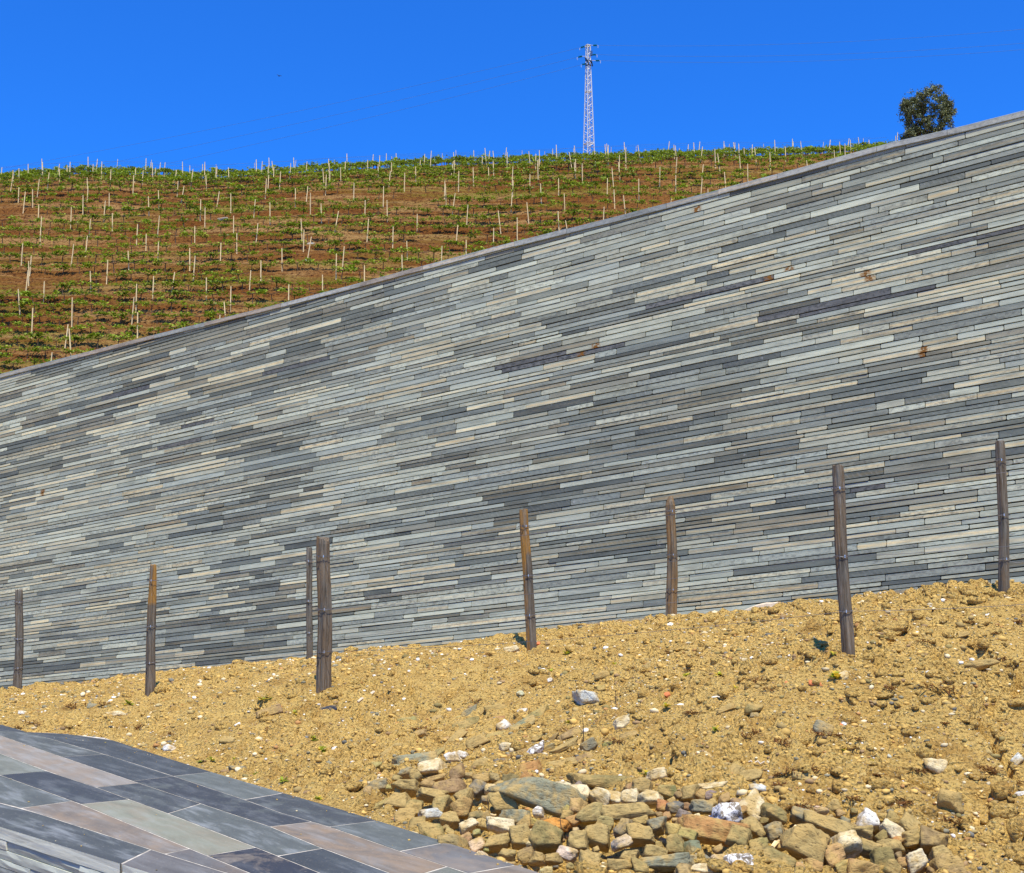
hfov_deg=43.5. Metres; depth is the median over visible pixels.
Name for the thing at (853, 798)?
dry tuft
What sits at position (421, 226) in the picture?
vine plant
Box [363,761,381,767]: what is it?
stone
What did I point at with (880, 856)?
stone
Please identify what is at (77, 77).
sky
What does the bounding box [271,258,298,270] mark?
vine plant
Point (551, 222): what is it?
vine plant
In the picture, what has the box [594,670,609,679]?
stone
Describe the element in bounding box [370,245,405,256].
vine plant
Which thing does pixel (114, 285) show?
vine plant
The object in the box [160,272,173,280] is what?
vine plant
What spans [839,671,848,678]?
stone
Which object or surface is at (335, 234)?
vine plant
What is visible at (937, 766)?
stone
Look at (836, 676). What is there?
weed
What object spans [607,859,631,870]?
stone
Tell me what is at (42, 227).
vine plant
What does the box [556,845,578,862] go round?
stone
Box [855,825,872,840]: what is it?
stone
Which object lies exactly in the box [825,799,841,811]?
stone
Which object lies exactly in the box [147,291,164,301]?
vine plant
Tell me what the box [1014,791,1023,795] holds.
stone
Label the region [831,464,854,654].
fence post
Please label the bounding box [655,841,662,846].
stone
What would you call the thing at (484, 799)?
stone
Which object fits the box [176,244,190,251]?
vine plant
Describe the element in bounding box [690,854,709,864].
stone
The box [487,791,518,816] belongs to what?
stone
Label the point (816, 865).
stone
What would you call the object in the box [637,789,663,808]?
stone
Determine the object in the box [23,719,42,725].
dry tuft
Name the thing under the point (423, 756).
stone
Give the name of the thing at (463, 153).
vine wire
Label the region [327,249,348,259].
vine plant
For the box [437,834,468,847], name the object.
stone
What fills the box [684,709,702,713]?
dry tuft
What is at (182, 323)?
vine plant
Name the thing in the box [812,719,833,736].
stone
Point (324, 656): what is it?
fence post
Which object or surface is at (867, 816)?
stone
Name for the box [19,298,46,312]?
vine plant
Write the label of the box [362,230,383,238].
vine plant
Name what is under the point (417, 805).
stone
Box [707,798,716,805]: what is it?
stone
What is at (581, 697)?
stone
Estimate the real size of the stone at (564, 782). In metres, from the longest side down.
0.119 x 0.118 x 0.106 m
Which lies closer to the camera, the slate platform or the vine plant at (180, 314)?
the slate platform
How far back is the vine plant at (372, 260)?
88.70 m
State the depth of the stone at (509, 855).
6.70 m
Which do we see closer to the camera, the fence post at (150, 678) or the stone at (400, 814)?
the stone at (400, 814)
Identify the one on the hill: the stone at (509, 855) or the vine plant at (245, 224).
the vine plant at (245, 224)
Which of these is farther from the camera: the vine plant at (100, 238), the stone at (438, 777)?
the vine plant at (100, 238)
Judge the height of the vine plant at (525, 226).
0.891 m
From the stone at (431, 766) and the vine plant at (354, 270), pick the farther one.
the vine plant at (354, 270)
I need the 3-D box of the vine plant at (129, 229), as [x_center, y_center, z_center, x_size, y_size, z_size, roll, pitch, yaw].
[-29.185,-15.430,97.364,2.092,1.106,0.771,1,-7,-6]
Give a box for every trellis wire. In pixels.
[0,460,1023,607]
[0,470,1023,602]
[0,515,1021,643]
[0,559,1020,672]
[21,545,1019,641]
[40,604,1023,673]
[309,590,666,632]
[311,555,667,600]
[312,511,669,560]
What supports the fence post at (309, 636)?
on the ground
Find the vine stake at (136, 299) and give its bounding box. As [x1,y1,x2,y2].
[135,284,136,312]
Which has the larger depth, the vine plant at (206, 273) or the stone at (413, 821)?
the vine plant at (206, 273)
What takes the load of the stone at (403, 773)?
on the ground
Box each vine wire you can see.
[3,140,864,170]
[6,137,884,166]
[7,137,869,167]
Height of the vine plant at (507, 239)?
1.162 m
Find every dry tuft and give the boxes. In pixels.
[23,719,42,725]
[51,701,86,709]
[503,752,538,759]
[606,735,625,743]
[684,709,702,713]
[726,731,760,740]
[763,736,791,745]
[771,781,785,785]
[777,766,808,775]
[785,800,819,809]
[809,728,829,735]
[844,795,861,800]
[878,684,897,689]
[889,800,907,807]
[896,796,923,804]
[907,767,933,772]
[916,680,959,695]
[929,815,964,829]
[977,765,1002,772]
[1010,780,1023,786]
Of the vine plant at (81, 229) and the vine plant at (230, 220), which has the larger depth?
the vine plant at (230, 220)
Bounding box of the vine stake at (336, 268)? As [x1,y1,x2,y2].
[335,254,336,279]
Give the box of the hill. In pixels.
[0,151,853,373]
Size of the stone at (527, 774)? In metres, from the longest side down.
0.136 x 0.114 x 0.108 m
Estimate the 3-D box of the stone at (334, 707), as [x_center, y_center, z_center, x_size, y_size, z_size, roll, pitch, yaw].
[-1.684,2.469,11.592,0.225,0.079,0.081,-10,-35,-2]
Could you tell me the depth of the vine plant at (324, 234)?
95.01 m
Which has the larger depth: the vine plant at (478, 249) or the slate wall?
the vine plant at (478, 249)
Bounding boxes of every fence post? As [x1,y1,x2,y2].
[13,589,23,688]
[145,564,158,696]
[305,547,312,658]
[314,536,333,692]
[518,508,536,650]
[665,496,678,615]
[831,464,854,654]
[994,440,1010,591]
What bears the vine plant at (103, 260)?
on the hill
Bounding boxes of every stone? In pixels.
[87,703,96,707]
[106,711,125,715]
[163,744,175,750]
[219,736,235,743]
[228,765,247,770]
[255,703,282,718]
[320,705,336,710]
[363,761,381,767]
[363,786,372,792]
[367,777,387,792]
[373,798,387,810]
[379,743,402,757]
[383,792,411,810]
[384,784,392,791]
[390,779,419,797]
[391,774,401,780]
[392,751,438,763]
[394,807,415,821]
[397,716,416,720]
[397,766,412,778]
[405,799,423,816]
[408,816,425,827]
[409,768,422,782]
[413,729,427,736]
[416,787,449,803]
[417,758,446,775]
[417,822,444,836]
[418,808,442,820]
[419,779,434,787]
[426,773,445,781]
[431,715,441,720]
[432,778,466,795]
[432,794,452,812]
[435,746,445,754]
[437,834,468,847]
[439,811,459,829]
[444,751,461,762]
[445,729,467,743]
[445,826,454,833]
[449,763,464,778]
[450,796,472,819]
[452,716,479,728]
[453,787,473,799]
[457,750,468,758]
[459,818,478,834]
[460,832,471,842]
[461,704,476,715]
[465,772,473,778]
[466,734,490,748]
[468,779,486,800]
[468,810,482,818]
[469,837,484,851]
[470,758,488,768]
[472,773,488,783]
[472,829,481,836]
[474,851,488,855]
[476,818,488,831]
[481,795,488,804]
[481,810,490,818]
[483,703,506,712]
[483,847,488,852]
[484,784,494,794]
[484,832,510,853]
[485,730,504,737]
[486,716,504,720]
[486,816,514,836]
[487,777,589,826]
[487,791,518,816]
[488,773,499,783]
[490,806,495,813]
[496,719,510,729]
[498,742,510,750]
[498,848,515,861]
[499,809,530,822]
[501,772,519,781]
[503,645,519,651]
[509,714,535,729]
[509,823,529,849]
[516,690,524,695]
[516,815,530,828]
[517,846,533,865]
[518,759,541,772]
[520,771,534,777]
[525,704,549,717]
[526,841,535,850]
[527,740,543,753]
[528,820,563,854]
[528,851,546,866]
[529,817,570,831]
[531,734,542,741]
[531,818,537,824]
[532,806,544,818]
[539,866,552,872]
[544,743,554,749]
[545,852,562,865]
[546,731,558,741]
[547,757,577,766]
[549,737,578,753]
[556,725,582,740]
[556,781,570,784]
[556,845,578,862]
[560,809,572,818]
[564,814,581,829]
[566,773,629,788]
[566,862,574,869]
[568,830,588,856]
[569,798,587,814]
[571,784,590,802]
[572,689,599,704]
[575,752,593,762]
[575,802,602,824]
[578,849,601,865]
[579,737,597,750]
[585,823,609,852]
[588,787,610,804]
[591,846,599,851]
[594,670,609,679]
[595,816,613,832]
[596,685,605,690]
[600,802,654,821]
[602,741,614,745]
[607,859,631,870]
[608,790,621,803]
[611,833,632,851]
[612,715,629,729]
[613,818,632,837]
[619,730,637,737]
[619,849,639,859]
[621,788,638,803]
[622,782,631,790]
[626,823,655,847]
[630,856,648,872]
[631,777,652,792]
[632,815,647,825]
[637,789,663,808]
[640,852,691,872]
[643,844,667,856]
[644,661,650,667]
[646,767,667,780]
[646,816,667,835]
[655,812,662,816]
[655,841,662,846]
[656,799,667,812]
[657,784,676,799]
[663,811,670,820]
[665,801,683,814]
[665,822,680,835]
[666,833,684,853]
[667,796,675,801]
[673,791,682,799]
[674,863,692,872]
[675,808,691,817]
[675,814,750,846]
[677,826,698,841]
[679,784,699,800]
[684,802,689,810]
[684,840,700,852]
[688,799,713,814]
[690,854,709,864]
[691,863,713,872]
[695,788,705,799]
[699,781,727,788]
[705,790,716,799]
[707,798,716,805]
[710,854,724,859]
[711,802,742,822]
[712,843,722,853]
[716,702,736,714]
[717,792,729,803]
[723,853,753,864]
[725,824,752,847]
[729,763,745,773]
[730,798,742,801]
[737,768,762,780]
[739,788,763,818]
[741,805,747,813]
[741,816,765,838]
[744,703,763,715]
[748,837,768,847]
[749,783,766,791]
[749,846,795,867]
[750,712,758,717]
[759,817,768,823]
[760,802,786,824]
[763,821,783,842]
[775,840,784,851]
[779,823,830,865]
[789,806,816,824]
[792,771,810,779]
[796,862,804,866]
[803,810,856,837]
[804,858,822,870]
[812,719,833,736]
[814,806,828,814]
[824,842,844,868]
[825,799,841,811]
[830,830,862,858]
[835,809,844,817]
[835,859,847,872]
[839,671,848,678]
[840,816,850,822]
[846,858,879,872]
[850,808,857,813]
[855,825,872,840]
[856,807,879,831]
[859,838,882,858]
[869,847,894,869]
[874,829,887,842]
[876,838,905,856]
[879,818,904,838]
[883,859,901,872]
[886,810,900,823]
[892,836,902,842]
[894,851,901,859]
[896,857,906,867]
[897,811,920,830]
[901,828,920,847]
[905,848,928,872]
[920,825,948,854]
[923,758,947,773]
[925,866,934,872]
[929,845,951,859]
[929,853,967,872]
[936,788,964,813]
[959,631,969,637]
[964,659,999,670]
[1010,752,1023,764]
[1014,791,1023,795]
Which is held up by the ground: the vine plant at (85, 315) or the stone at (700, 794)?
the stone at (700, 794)
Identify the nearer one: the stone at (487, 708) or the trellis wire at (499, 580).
the stone at (487, 708)
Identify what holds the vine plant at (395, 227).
on the hill
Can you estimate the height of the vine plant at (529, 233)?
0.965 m
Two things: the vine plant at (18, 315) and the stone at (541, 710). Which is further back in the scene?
the vine plant at (18, 315)
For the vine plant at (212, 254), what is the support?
on the hill
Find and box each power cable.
[601,49,1023,62]
[608,29,1020,45]
[626,43,1020,55]
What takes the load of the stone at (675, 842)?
on the ground
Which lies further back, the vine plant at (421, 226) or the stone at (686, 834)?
the vine plant at (421, 226)
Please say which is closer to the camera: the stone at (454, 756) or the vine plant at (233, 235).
the stone at (454, 756)
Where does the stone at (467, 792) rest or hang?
on the ground
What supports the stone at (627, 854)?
on the ground
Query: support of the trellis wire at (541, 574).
attached to the fence post at (1003, 537)
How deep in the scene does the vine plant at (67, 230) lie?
97.57 m
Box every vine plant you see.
[0,215,19,226]
[0,225,12,230]
[0,232,13,243]
[0,241,17,253]
[0,263,15,272]
[0,294,8,301]
[0,303,9,307]
[0,312,15,322]
[0,321,23,329]
[0,345,19,357]
[1,359,24,370]
[2,289,31,302]
[5,252,20,262]
[6,219,22,227]
[8,301,29,311]
[8,312,34,321]
[9,334,31,345]
[10,321,41,334]
[11,226,23,234]
[11,233,30,243]
[12,242,32,251]
[15,253,34,262]
[15,263,34,273]
[15,346,40,358]
[17,357,43,364]
[19,290,43,303]
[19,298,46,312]
[20,224,43,235]
[21,241,43,252]
[24,331,49,345]
[27,251,51,265]
[27,311,56,323]
[28,217,44,227]
[30,233,48,243]
[30,344,59,358]
[33,225,61,234]
[35,266,52,273]
[39,323,57,331]
[42,293,57,303]
[43,336,71,347]
[44,236,59,242]
[44,249,71,262]
[44,302,67,311]
[46,217,60,227]
[48,314,68,324]
[49,245,61,254]
[51,218,68,228]
[51,262,71,274]
[52,281,74,293]
[53,288,82,299]
[55,228,72,235]
[55,325,83,335]
[56,346,78,356]
[58,234,80,245]
[59,297,87,312]
[60,311,92,324]
[61,243,79,254]
[63,278,95,291]
[64,218,84,228]
[64,334,85,347]
[67,227,86,235]
[68,263,92,273]
[70,250,94,263]
[74,288,98,301]
[75,348,93,353]
[76,235,91,243]
[77,245,93,252]
[77,332,104,348]
[78,250,110,262]
[78,300,108,311]
[78,321,107,333]
[82,220,95,228]
[82,261,100,273]
[83,233,110,246]
[84,272,106,282]
[85,226,112,235]
[87,282,102,292]
[90,309,109,321]
[93,293,112,299]
[96,222,111,230]
[97,302,118,310]
[99,256,133,271]
[99,324,123,329]
[102,235,127,245]
[102,250,126,261]
[106,228,120,235]
[106,242,125,251]
[106,311,131,323]
[106,331,135,343]
[108,272,127,281]
[108,282,128,289]
[113,221,129,225]
[113,226,136,236]
[113,290,133,301]
[116,234,141,243]
[116,258,149,268]
[116,268,144,280]
[116,300,141,308]
[118,253,135,258]
[119,241,135,253]
[122,280,150,287]
[123,309,150,322]
[124,288,149,299]
[124,323,142,335]
[129,217,150,228]
[129,250,153,258]
[132,234,154,243]
[134,228,149,234]
[135,261,161,269]
[137,241,163,252]
[139,300,161,312]
[141,268,165,282]
[143,221,157,229]
[144,281,165,289]
[145,225,168,231]
[146,326,163,333]
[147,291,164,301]
[148,234,169,241]
[148,310,169,323]
[150,250,175,256]
[150,256,176,271]
[155,296,186,311]
[156,242,170,251]
[158,219,176,226]
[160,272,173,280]
[161,224,185,234]
[161,230,192,242]
[161,280,182,289]
[162,321,190,329]
[165,288,186,296]
[165,311,189,321]
[171,272,194,281]
[175,216,198,225]
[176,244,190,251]
[176,251,193,260]
[176,261,197,271]
[177,280,201,290]
[179,231,205,242]
[179,303,201,312]
[182,312,212,322]
[183,252,206,262]
[183,289,205,300]
[184,227,202,233]
[187,262,211,271]
[189,243,205,252]
[194,270,212,280]
[195,279,220,288]
[202,288,227,300]
[203,251,221,259]
[203,300,228,308]
[204,260,223,270]
[204,309,227,317]
[205,219,222,226]
[205,241,223,251]
[207,276,235,290]
[211,272,229,276]
[217,223,229,231]
[217,232,237,239]
[217,301,239,314]
[218,247,248,260]
[222,218,235,223]
[222,238,240,251]
[222,261,240,270]
[223,269,244,282]
[225,276,256,289]
[226,293,242,300]
[229,231,247,242]
[230,221,250,232]
[236,214,257,223]
[238,301,261,310]
[240,241,260,250]
[242,250,258,261]
[245,231,269,241]
[246,224,259,229]
[246,287,267,302]
[247,260,262,271]
[252,214,272,224]
[254,281,269,287]
[259,224,274,231]
[259,252,277,260]
[259,287,291,300]
[260,276,285,290]
[261,262,275,271]
[263,239,277,249]
[264,232,284,240]
[270,216,290,224]
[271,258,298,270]
[273,221,293,232]
[273,247,295,255]
[276,227,297,239]
[277,239,296,248]
[279,279,304,289]
[281,212,308,222]
[283,257,314,270]
[283,290,308,299]
[287,221,306,233]
[291,239,306,250]
[294,227,323,241]
[294,287,323,294]
[300,220,322,232]
[300,280,321,289]
[306,259,327,267]
[309,211,324,223]
[311,243,325,247]
[313,230,333,237]
[317,214,336,223]
[318,281,335,288]
[320,225,337,229]
[324,239,343,250]
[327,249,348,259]
[327,259,343,265]
[328,232,345,239]
[331,214,349,223]
[331,264,357,279]
[336,278,357,285]
[343,213,365,223]
[345,241,359,250]
[347,276,371,282]
[349,266,374,278]
[353,247,368,256]
[353,259,374,268]
[354,221,371,231]
[357,238,379,247]
[362,211,384,219]
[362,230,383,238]
[362,248,384,258]
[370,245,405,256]
[370,267,392,276]
[371,222,385,227]
[371,257,396,268]
[373,240,395,248]
[380,232,394,240]
[382,225,397,231]
[386,257,409,266]
[390,221,417,230]
[390,246,419,258]
[391,230,418,241]
[392,215,403,223]
[393,266,408,272]
[405,216,426,223]
[405,255,436,265]
[408,247,428,259]
[411,224,427,232]
[419,207,433,215]
[422,216,438,221]
[429,224,445,232]
[429,245,449,258]
[436,214,456,223]
[439,251,455,256]
[441,238,460,251]
[442,221,464,232]
[451,241,470,251]
[452,214,470,221]
[456,220,483,233]
[458,233,475,242]
[462,211,490,222]
[466,245,486,251]
[469,229,500,242]
[472,241,486,247]
[475,204,495,214]
[477,213,503,224]
[483,222,503,232]
[488,241,506,245]
[496,223,515,232]
[499,213,518,223]
[499,237,524,243]
[516,222,534,232]
[525,231,548,235]
[528,212,551,221]
[530,220,552,226]
[537,226,554,232]
[544,212,565,216]
[545,218,566,224]
[562,208,581,219]
[562,221,582,226]
[572,215,594,223]
[573,208,602,216]
[593,210,612,218]
[608,210,624,215]
[625,208,638,212]
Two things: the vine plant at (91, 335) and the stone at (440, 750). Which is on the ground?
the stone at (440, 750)
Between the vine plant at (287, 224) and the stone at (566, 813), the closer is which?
the stone at (566, 813)
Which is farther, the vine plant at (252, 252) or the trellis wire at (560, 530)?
the vine plant at (252, 252)
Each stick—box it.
[357,685,384,702]
[771,825,795,847]
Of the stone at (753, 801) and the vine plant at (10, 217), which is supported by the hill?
the vine plant at (10, 217)
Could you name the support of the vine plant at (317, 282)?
on the hill
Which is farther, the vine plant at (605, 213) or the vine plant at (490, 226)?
the vine plant at (605, 213)
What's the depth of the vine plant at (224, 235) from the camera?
95.26 m
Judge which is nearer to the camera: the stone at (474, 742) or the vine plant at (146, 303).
the stone at (474, 742)
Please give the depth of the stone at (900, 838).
7.10 m
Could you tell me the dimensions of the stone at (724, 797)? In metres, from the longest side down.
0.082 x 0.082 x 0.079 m
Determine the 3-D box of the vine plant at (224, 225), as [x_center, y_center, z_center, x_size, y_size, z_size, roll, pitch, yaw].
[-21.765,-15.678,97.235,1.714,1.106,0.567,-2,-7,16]
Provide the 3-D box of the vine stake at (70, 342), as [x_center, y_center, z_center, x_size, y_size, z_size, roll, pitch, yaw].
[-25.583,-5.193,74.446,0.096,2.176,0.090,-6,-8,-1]
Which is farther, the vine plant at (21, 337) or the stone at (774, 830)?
the vine plant at (21, 337)
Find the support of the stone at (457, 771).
on the ground
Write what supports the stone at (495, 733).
on the ground
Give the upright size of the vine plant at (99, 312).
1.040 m
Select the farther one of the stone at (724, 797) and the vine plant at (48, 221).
the vine plant at (48, 221)
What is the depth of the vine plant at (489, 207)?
100.94 m
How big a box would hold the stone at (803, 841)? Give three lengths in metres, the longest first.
0.252 x 0.217 x 0.194 m
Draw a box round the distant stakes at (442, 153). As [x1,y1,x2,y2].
[117,138,863,168]
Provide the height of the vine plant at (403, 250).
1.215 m
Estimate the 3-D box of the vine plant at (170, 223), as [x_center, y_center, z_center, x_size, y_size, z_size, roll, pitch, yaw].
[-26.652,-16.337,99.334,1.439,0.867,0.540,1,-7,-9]
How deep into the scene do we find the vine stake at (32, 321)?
77.86 m
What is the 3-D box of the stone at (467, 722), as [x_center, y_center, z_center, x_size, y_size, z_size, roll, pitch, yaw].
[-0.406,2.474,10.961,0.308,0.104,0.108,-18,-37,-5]
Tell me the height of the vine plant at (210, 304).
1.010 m
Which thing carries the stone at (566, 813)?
on the ground
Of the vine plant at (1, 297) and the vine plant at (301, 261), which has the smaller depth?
the vine plant at (1, 297)
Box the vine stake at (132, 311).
[131,297,134,324]
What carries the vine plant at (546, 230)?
on the hill
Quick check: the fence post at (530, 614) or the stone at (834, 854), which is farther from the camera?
the fence post at (530, 614)
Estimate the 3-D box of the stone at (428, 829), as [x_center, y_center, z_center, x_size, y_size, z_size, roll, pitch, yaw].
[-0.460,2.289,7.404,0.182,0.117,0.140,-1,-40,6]
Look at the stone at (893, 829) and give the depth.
7.15 m
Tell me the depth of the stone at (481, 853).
6.71 m
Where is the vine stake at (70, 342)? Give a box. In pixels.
[69,329,71,355]
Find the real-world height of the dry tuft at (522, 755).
0.060 m
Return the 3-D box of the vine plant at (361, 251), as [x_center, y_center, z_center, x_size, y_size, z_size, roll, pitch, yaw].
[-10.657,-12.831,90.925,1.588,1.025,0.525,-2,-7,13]
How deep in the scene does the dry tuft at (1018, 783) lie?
7.82 m
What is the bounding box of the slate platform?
[0,725,537,872]
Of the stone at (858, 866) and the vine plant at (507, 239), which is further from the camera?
the vine plant at (507, 239)
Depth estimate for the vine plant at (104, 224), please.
99.49 m
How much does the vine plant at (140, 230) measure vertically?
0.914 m
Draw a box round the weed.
[828,671,839,678]
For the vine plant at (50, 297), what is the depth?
83.50 m
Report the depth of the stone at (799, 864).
6.43 m
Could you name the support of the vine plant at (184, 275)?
on the hill
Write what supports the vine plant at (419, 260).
on the hill
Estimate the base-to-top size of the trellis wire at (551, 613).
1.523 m
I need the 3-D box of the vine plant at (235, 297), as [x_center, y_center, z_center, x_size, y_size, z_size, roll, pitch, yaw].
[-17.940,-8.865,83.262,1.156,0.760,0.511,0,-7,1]
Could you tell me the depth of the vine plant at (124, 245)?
93.21 m
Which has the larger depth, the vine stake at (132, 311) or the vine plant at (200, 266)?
the vine plant at (200, 266)
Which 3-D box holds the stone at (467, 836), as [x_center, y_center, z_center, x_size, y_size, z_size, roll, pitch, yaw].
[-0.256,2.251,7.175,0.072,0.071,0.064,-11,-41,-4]
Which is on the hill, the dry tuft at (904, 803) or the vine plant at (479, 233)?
the vine plant at (479, 233)
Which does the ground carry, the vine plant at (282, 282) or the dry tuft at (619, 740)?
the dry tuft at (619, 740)
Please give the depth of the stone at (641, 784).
7.74 m
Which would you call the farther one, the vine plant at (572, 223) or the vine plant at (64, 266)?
the vine plant at (572, 223)
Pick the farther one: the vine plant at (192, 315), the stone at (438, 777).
the vine plant at (192, 315)
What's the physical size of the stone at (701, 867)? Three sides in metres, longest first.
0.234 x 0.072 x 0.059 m
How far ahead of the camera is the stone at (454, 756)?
9.66 m
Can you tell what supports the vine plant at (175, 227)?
on the hill
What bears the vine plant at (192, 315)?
on the hill
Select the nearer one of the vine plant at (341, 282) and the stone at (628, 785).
the stone at (628, 785)
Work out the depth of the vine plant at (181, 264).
89.03 m
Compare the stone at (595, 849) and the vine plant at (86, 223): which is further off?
the vine plant at (86, 223)
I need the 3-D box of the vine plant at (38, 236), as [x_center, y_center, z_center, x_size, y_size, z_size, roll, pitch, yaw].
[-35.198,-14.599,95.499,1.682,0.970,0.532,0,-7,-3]
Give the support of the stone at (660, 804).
on the ground
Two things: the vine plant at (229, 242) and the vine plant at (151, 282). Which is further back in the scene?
the vine plant at (229, 242)
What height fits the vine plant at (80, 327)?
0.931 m
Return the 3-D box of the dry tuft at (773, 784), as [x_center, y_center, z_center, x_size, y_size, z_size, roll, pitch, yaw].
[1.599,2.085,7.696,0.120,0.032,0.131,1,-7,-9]
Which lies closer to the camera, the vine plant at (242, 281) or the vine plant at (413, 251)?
the vine plant at (242, 281)
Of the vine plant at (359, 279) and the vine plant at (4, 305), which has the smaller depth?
the vine plant at (4, 305)
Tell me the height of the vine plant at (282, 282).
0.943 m
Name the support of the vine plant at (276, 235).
on the hill
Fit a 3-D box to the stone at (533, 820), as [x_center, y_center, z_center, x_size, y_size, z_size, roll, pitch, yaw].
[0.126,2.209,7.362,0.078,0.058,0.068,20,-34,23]
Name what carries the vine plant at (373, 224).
on the hill
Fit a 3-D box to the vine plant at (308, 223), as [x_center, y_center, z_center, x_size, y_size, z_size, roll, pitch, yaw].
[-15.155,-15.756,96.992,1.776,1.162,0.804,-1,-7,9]
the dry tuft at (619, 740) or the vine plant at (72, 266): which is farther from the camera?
the vine plant at (72, 266)
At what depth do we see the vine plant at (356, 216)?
99.03 m
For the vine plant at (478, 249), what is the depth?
90.69 m
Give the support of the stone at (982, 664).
on the ground
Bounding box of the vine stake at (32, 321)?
[31,308,32,332]
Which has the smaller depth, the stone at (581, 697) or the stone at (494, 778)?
the stone at (494, 778)
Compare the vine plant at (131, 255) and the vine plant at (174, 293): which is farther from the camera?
the vine plant at (131, 255)
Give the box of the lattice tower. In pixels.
[578,44,600,152]
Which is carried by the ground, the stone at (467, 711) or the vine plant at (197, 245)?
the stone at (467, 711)
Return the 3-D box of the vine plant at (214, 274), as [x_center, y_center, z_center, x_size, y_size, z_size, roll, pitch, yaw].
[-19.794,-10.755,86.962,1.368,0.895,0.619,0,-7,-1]
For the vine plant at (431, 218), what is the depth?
98.91 m
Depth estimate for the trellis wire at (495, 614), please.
15.80 m
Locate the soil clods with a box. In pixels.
[4,579,1023,872]
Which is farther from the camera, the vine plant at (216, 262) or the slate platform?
the vine plant at (216, 262)
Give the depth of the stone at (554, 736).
9.74 m
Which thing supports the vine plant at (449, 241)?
on the hill
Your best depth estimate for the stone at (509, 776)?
8.29 m
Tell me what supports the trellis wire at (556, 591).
attached to the fence post at (843, 589)
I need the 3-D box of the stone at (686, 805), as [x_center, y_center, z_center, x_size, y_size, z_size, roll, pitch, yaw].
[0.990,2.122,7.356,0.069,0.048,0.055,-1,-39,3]
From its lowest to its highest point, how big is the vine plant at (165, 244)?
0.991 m
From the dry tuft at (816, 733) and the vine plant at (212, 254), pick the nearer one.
the dry tuft at (816, 733)
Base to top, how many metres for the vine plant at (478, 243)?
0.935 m
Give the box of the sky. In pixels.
[0,0,1023,176]
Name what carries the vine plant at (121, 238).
on the hill
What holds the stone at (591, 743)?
on the ground
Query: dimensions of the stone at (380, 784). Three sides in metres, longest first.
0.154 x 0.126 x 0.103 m
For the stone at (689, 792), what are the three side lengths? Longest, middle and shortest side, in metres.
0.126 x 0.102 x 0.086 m
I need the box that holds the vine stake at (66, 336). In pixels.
[64,324,68,348]
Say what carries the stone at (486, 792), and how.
on the ground
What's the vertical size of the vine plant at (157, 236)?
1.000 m
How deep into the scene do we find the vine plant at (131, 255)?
91.22 m
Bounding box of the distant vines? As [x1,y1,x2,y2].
[0,140,897,369]
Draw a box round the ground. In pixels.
[0,578,1023,872]
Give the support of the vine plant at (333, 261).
on the hill
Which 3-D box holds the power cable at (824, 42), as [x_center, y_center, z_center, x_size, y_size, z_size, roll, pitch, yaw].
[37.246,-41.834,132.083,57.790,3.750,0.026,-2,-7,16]
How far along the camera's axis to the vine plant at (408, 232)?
94.79 m
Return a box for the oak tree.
[896,81,957,139]
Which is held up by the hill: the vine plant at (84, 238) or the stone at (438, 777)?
the vine plant at (84, 238)
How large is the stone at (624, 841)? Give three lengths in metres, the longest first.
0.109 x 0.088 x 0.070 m
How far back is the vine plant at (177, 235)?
95.35 m
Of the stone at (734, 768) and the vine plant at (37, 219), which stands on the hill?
the vine plant at (37, 219)
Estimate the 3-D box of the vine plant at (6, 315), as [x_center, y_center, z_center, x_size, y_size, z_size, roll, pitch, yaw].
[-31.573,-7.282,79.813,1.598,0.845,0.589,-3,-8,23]
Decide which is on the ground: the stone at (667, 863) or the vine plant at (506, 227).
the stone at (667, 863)
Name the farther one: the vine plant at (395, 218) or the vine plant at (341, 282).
the vine plant at (395, 218)
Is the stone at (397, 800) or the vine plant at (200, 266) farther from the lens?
the vine plant at (200, 266)
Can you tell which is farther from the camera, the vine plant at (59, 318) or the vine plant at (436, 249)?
the vine plant at (436, 249)
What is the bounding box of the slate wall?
[0,110,1023,688]
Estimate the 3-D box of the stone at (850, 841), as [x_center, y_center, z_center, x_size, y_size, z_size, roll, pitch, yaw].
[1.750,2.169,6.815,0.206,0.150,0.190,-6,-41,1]
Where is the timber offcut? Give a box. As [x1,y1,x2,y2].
[745,602,778,610]
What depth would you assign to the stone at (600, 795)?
7.57 m
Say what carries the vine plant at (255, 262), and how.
on the hill
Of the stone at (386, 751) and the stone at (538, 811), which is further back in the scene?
the stone at (386, 751)
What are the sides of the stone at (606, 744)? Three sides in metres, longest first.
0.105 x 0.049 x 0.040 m
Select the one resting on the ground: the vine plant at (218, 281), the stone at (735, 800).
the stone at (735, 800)
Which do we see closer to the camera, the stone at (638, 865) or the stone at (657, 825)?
the stone at (638, 865)
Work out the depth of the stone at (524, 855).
6.61 m
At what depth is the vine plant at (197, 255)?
91.05 m
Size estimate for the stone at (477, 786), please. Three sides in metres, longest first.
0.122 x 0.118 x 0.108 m
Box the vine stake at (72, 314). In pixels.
[71,297,72,326]
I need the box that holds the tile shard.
[808,680,822,685]
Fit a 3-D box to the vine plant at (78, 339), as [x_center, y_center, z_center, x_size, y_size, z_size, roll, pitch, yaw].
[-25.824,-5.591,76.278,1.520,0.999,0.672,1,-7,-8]
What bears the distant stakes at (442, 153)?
on the hill
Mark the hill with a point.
(14, 279)
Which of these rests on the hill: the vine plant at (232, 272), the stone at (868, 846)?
the vine plant at (232, 272)
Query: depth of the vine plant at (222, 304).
81.41 m
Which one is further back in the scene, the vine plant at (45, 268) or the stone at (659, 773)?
the vine plant at (45, 268)

